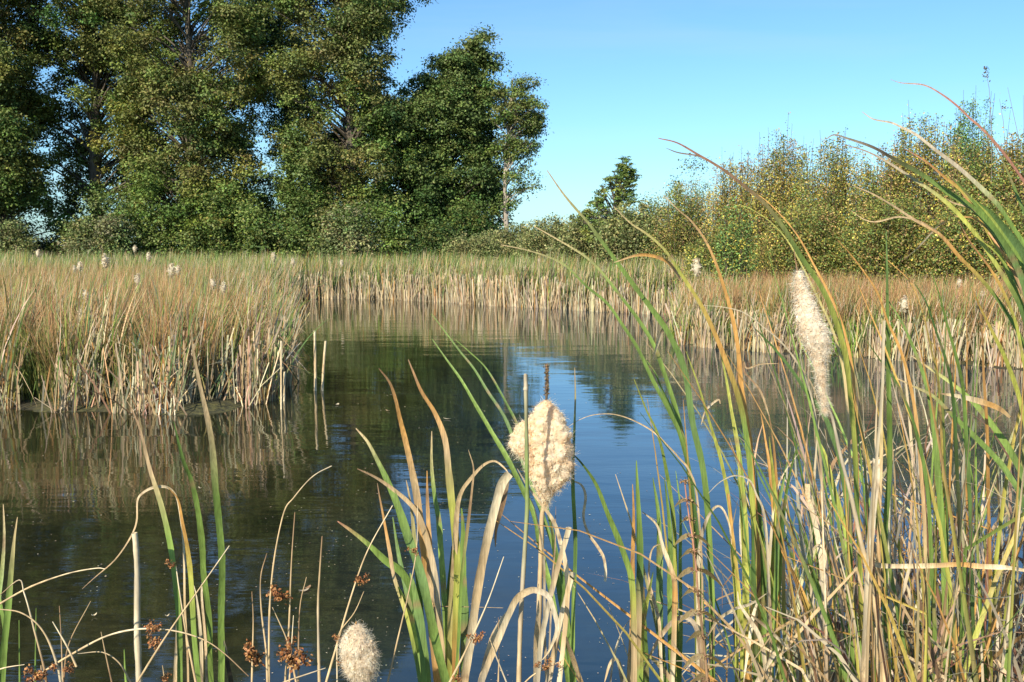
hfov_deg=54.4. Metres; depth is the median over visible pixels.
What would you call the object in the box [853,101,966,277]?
scrub shrub
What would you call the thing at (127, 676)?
rush
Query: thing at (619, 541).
cattail plant
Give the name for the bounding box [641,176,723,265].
scrub shrub
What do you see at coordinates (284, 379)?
reed stub
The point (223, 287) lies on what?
cattail
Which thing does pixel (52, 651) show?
rush
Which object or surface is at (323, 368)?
reed stub
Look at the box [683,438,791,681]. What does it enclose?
cattail plant
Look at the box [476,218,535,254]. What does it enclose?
scrub bush
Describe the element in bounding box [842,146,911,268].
scrub shrub
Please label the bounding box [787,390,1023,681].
cattail plant
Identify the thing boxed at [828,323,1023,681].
cattail plant
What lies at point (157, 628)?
rush
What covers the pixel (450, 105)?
broadleaf tree
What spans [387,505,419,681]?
rush
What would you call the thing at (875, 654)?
cattail plant
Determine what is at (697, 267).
cattail
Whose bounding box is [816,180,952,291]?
scrub shrub
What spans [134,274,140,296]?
cattail
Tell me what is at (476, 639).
rush
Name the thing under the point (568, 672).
cattail plant
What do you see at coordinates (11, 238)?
bush
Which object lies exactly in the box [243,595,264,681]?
rush
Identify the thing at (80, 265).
cattail
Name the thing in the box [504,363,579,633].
cattail
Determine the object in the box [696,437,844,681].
cattail plant
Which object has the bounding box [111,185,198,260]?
bush
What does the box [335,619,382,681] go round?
cattail
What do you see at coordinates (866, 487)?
cattail plant
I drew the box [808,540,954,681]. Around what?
cattail plant
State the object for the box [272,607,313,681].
rush
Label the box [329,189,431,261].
bush
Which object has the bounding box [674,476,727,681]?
marsh herb
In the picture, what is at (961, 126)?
scrub shrub
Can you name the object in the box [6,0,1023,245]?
sky
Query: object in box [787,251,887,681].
cattail
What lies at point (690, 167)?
bush
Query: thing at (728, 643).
cattail plant
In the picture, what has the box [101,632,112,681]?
rush
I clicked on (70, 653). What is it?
rush
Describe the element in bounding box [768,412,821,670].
cattail plant
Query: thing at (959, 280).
cattail
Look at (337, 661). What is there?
rush
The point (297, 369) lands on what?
reed stub
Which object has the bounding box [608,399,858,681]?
cattail plant
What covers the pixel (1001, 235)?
cattail plant
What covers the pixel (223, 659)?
cattail plant
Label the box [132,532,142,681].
cattail stalk
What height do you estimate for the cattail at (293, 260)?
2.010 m
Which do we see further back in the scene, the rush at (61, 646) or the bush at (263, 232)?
the bush at (263, 232)
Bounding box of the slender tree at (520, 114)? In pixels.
[482,72,549,231]
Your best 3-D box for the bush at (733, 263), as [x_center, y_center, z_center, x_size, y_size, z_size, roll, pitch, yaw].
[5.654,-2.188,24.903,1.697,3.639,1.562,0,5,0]
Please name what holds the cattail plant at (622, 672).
on the ground at (215, 405)
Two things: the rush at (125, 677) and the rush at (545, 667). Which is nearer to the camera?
the rush at (545, 667)
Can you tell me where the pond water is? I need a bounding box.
[0,299,1023,681]
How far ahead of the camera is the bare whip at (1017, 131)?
23.62 m
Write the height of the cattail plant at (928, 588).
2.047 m
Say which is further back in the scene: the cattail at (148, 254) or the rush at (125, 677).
the cattail at (148, 254)
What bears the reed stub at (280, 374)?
in the pond water
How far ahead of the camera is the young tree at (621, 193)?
39.35 m
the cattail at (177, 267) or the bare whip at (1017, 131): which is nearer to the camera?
the cattail at (177, 267)
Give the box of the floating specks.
[3,394,714,680]
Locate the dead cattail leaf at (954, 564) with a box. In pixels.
[875,562,1023,571]
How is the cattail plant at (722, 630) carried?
on the ground at (215, 405)
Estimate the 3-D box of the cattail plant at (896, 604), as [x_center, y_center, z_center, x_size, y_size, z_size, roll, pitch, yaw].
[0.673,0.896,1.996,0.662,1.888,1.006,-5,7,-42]
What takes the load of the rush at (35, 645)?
on the ground at (215, 405)
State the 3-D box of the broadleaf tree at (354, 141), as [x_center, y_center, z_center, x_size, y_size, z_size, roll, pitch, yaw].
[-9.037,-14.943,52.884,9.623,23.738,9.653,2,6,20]
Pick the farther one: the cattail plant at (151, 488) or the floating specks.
the floating specks
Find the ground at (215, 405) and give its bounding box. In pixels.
[8,246,1022,415]
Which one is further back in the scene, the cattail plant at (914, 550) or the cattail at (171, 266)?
the cattail at (171, 266)
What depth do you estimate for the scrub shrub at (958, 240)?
23.02 m
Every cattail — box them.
[35,249,40,272]
[76,261,82,270]
[82,290,88,305]
[101,253,110,277]
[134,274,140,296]
[146,252,151,261]
[166,263,175,281]
[175,265,180,274]
[210,278,215,305]
[219,281,226,302]
[271,252,275,261]
[291,257,294,281]
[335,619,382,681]
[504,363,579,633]
[690,258,701,276]
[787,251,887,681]
[898,295,909,336]
[956,278,962,288]
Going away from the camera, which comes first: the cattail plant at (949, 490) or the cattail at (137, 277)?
the cattail plant at (949, 490)
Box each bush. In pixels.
[0,211,46,257]
[22,229,67,258]
[51,185,152,259]
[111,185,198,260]
[172,178,269,259]
[225,198,316,260]
[262,161,340,257]
[300,196,388,261]
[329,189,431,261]
[400,215,470,259]
[434,227,521,262]
[437,198,503,245]
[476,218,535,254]
[502,211,584,261]
[543,214,625,265]
[574,195,686,271]
[631,191,672,252]
[659,152,708,244]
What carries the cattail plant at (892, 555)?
on the ground at (215, 405)
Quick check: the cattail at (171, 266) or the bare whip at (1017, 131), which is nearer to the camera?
the cattail at (171, 266)
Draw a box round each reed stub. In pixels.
[280,341,281,408]
[283,372,285,400]
[296,356,298,378]
[313,331,316,390]
[321,341,326,390]
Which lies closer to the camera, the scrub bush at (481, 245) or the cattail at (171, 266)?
the cattail at (171, 266)
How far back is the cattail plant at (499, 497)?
1.81 m
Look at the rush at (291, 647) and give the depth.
1.91 m
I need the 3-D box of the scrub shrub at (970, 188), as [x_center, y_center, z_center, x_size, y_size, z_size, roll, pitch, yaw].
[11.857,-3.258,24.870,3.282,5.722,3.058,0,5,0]
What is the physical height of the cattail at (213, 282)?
1.488 m
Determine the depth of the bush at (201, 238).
49.06 m
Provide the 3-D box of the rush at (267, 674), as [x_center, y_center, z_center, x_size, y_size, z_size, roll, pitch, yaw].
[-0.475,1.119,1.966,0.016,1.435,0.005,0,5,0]
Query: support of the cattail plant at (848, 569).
on the ground at (215, 405)
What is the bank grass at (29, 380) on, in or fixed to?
on the ground at (215, 405)
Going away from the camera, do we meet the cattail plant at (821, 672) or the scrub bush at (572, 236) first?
the cattail plant at (821, 672)
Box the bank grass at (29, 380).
[0,304,928,401]
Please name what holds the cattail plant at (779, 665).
on the ground at (215, 405)
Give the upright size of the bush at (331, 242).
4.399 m
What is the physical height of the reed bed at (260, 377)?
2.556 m
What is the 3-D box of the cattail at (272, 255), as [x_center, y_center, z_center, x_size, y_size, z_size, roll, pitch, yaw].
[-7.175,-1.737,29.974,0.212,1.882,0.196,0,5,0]
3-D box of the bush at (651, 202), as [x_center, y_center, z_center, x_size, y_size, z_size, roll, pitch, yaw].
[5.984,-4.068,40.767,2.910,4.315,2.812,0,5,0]
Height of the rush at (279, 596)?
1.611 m
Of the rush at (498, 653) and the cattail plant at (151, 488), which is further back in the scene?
the cattail plant at (151, 488)
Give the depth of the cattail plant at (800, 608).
2.43 m
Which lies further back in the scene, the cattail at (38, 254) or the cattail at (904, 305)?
the cattail at (38, 254)
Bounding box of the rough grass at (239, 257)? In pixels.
[1,250,508,264]
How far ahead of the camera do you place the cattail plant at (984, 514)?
2.94 m
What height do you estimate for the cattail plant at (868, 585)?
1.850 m
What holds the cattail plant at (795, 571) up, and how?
on the ground at (215, 405)
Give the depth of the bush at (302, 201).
50.98 m
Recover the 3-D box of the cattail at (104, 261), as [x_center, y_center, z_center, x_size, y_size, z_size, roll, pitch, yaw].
[-9.789,-1.216,24.004,0.245,1.800,0.247,0,5,0]
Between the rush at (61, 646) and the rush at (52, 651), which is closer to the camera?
the rush at (52, 651)
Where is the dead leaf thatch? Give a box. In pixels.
[589,333,1023,681]
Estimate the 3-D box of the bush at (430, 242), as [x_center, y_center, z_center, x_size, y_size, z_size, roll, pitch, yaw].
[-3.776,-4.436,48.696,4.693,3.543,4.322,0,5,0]
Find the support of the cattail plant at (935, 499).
on the ground at (215, 405)
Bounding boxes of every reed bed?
[0,246,765,314]
[0,251,446,415]
[661,265,1023,369]
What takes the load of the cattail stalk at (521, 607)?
on the ground at (215, 405)
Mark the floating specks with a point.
(343, 545)
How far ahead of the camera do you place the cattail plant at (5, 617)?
2.00 m
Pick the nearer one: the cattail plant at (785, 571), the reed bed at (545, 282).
the cattail plant at (785, 571)
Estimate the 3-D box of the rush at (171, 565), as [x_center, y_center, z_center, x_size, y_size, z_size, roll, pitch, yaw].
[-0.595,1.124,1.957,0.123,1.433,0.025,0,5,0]
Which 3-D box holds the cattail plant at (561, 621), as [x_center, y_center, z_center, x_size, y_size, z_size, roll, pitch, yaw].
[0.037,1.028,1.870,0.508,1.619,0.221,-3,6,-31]
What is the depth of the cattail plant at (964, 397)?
2.14 m
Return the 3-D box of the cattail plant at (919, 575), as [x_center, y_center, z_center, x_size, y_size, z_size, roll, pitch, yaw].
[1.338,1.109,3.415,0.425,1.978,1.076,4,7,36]
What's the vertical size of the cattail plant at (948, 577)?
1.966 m
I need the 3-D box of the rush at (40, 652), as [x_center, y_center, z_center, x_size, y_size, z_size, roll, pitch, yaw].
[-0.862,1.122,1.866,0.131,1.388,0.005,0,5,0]
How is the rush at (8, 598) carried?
on the ground at (215, 405)
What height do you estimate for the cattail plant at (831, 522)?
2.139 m
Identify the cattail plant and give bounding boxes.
[0,504,17,681]
[82,485,188,681]
[130,329,232,681]
[337,359,507,681]
[432,315,576,681]
[460,472,512,681]
[478,468,582,681]
[497,413,827,681]
[498,429,986,681]
[503,170,761,681]
[511,270,1023,681]
[558,585,774,681]
[568,413,703,681]
[604,460,705,681]
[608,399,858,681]
[642,293,923,680]
[645,253,1023,681]
[658,138,862,681]
[660,351,1001,681]
[677,490,821,681]
[682,506,831,681]
[682,509,888,674]
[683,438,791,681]
[684,398,1023,681]
[687,464,870,681]
[688,491,940,674]
[690,314,1023,681]
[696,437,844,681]
[707,591,797,681]
[726,293,965,681]
[748,275,817,681]
[759,447,875,624]
[763,513,881,681]
[764,308,1020,670]
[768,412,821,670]
[779,452,1021,668]
[785,285,992,681]
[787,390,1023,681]
[790,347,956,676]
[791,447,1002,671]
[796,328,1023,680]
[800,404,1023,681]
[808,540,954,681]
[816,344,978,673]
[826,80,1023,369]
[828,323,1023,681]
[838,232,1023,681]
[860,321,891,681]
[860,390,971,677]
[864,438,1023,681]
[871,401,1023,652]
[875,299,1017,681]
[877,413,1020,670]
[893,439,1020,633]
[913,555,1023,681]
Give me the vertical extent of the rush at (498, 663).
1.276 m
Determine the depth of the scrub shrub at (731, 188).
32.36 m
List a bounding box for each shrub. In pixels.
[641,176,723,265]
[665,220,767,314]
[683,145,769,270]
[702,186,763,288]
[742,112,817,272]
[750,196,854,283]
[782,127,871,276]
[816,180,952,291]
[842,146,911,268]
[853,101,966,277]
[901,192,1023,290]
[928,94,1023,275]
[938,90,999,203]
[984,128,1023,235]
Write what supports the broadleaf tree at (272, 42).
on the ground at (215, 405)
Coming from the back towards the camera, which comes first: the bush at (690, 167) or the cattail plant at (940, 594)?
the bush at (690, 167)
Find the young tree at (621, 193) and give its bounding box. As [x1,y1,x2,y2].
[573,156,641,244]
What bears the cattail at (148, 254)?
on the ground at (215, 405)
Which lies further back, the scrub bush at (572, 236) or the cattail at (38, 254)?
the scrub bush at (572, 236)
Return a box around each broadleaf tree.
[0,0,79,253]
[0,0,181,246]
[91,0,295,250]
[225,0,335,230]
[235,0,435,235]
[381,22,518,248]
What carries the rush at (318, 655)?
on the ground at (215, 405)
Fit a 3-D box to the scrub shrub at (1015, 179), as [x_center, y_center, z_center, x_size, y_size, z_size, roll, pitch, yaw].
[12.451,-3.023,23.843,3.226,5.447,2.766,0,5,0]
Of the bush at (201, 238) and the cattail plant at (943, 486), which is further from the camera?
the bush at (201, 238)
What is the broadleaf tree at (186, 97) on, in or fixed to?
on the ground at (215, 405)
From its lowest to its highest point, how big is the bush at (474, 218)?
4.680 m
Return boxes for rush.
[0,568,104,604]
[0,579,47,681]
[0,609,61,681]
[19,620,20,681]
[23,662,60,681]
[33,619,247,681]
[34,608,36,681]
[53,622,76,666]
[59,606,62,681]
[61,601,90,681]
[78,651,130,681]
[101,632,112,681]
[124,649,127,681]
[136,546,228,681]
[160,665,171,681]
[164,559,196,681]
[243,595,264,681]
[260,553,268,681]
[266,466,331,681]
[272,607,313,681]
[284,512,294,680]
[284,668,324,681]
[288,615,293,681]
[297,577,306,681]
[317,536,322,681]
[325,505,392,681]
[332,591,363,681]
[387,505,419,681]
[449,557,503,681]
[489,638,506,681]
[497,617,498,681]
[525,658,562,681]
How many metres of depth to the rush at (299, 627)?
1.96 m
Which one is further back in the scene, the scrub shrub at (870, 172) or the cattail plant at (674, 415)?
the scrub shrub at (870, 172)
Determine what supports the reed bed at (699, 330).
on the ground at (215, 405)
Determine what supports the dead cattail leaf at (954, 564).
on the dead leaf thatch
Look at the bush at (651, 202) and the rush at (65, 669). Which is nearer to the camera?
the rush at (65, 669)
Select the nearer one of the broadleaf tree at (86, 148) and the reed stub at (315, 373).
the reed stub at (315, 373)
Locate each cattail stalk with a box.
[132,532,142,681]
[516,374,529,681]
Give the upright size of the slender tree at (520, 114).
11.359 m
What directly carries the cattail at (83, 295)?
on the ground at (215, 405)
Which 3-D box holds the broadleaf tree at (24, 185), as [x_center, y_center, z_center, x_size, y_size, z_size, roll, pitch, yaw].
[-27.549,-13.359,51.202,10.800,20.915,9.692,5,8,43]
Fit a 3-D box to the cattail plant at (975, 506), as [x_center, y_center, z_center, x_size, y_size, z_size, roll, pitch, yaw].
[1.179,1.030,2.899,0.586,2.031,0.866,-3,6,-28]
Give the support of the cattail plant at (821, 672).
on the ground at (215, 405)
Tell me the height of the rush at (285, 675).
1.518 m
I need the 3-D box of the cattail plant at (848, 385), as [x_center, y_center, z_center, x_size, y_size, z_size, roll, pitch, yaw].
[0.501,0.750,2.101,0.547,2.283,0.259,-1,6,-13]
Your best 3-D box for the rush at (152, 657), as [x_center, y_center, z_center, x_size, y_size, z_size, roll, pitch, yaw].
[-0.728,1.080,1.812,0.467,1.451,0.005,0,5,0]
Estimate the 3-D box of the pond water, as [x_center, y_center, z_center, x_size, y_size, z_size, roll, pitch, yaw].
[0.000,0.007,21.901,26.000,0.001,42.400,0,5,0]
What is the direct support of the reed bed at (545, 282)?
on the ground at (215, 405)
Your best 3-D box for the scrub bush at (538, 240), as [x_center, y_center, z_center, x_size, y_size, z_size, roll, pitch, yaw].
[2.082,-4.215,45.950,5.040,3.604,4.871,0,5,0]
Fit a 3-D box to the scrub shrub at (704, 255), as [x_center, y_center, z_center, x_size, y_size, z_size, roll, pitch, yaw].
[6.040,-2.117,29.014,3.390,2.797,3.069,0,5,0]
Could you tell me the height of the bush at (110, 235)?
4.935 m
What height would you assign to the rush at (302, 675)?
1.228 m
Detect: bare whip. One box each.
[982,66,991,193]
[999,99,1011,145]
[1008,90,1022,186]
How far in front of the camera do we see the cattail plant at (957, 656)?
1.79 m
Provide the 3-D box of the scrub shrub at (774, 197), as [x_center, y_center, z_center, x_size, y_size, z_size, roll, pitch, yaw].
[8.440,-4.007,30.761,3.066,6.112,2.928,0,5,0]
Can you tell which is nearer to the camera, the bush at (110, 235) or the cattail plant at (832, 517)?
the cattail plant at (832, 517)
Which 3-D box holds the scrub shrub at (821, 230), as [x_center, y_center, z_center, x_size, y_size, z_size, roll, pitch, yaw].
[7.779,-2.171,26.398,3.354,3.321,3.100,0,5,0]
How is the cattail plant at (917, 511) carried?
on the ground at (215, 405)
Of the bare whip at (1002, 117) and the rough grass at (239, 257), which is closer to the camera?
the bare whip at (1002, 117)
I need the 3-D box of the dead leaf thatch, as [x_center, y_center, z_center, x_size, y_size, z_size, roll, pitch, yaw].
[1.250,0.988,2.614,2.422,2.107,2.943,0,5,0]
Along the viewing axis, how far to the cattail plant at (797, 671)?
2.36 m
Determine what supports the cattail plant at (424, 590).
on the ground at (215, 405)
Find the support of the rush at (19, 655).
on the ground at (215, 405)
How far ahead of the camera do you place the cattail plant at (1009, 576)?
2.08 m
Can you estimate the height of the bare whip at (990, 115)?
6.300 m
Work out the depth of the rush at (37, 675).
1.75 m
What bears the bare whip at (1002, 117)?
on the ground at (215, 405)
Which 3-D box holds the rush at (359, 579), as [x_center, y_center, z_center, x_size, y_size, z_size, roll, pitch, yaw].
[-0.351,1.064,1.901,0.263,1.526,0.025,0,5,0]
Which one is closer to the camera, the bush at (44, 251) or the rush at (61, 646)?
the rush at (61, 646)
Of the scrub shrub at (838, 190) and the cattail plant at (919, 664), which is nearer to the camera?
the cattail plant at (919, 664)
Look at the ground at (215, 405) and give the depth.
12.90 m
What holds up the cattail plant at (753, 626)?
on the ground at (215, 405)
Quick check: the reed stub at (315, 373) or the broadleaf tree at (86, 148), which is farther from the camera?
the broadleaf tree at (86, 148)
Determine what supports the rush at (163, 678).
on the ground at (215, 405)
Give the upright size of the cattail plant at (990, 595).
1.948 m
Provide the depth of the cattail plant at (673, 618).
2.06 m
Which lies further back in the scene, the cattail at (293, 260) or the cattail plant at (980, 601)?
the cattail at (293, 260)
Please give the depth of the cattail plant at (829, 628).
1.87 m

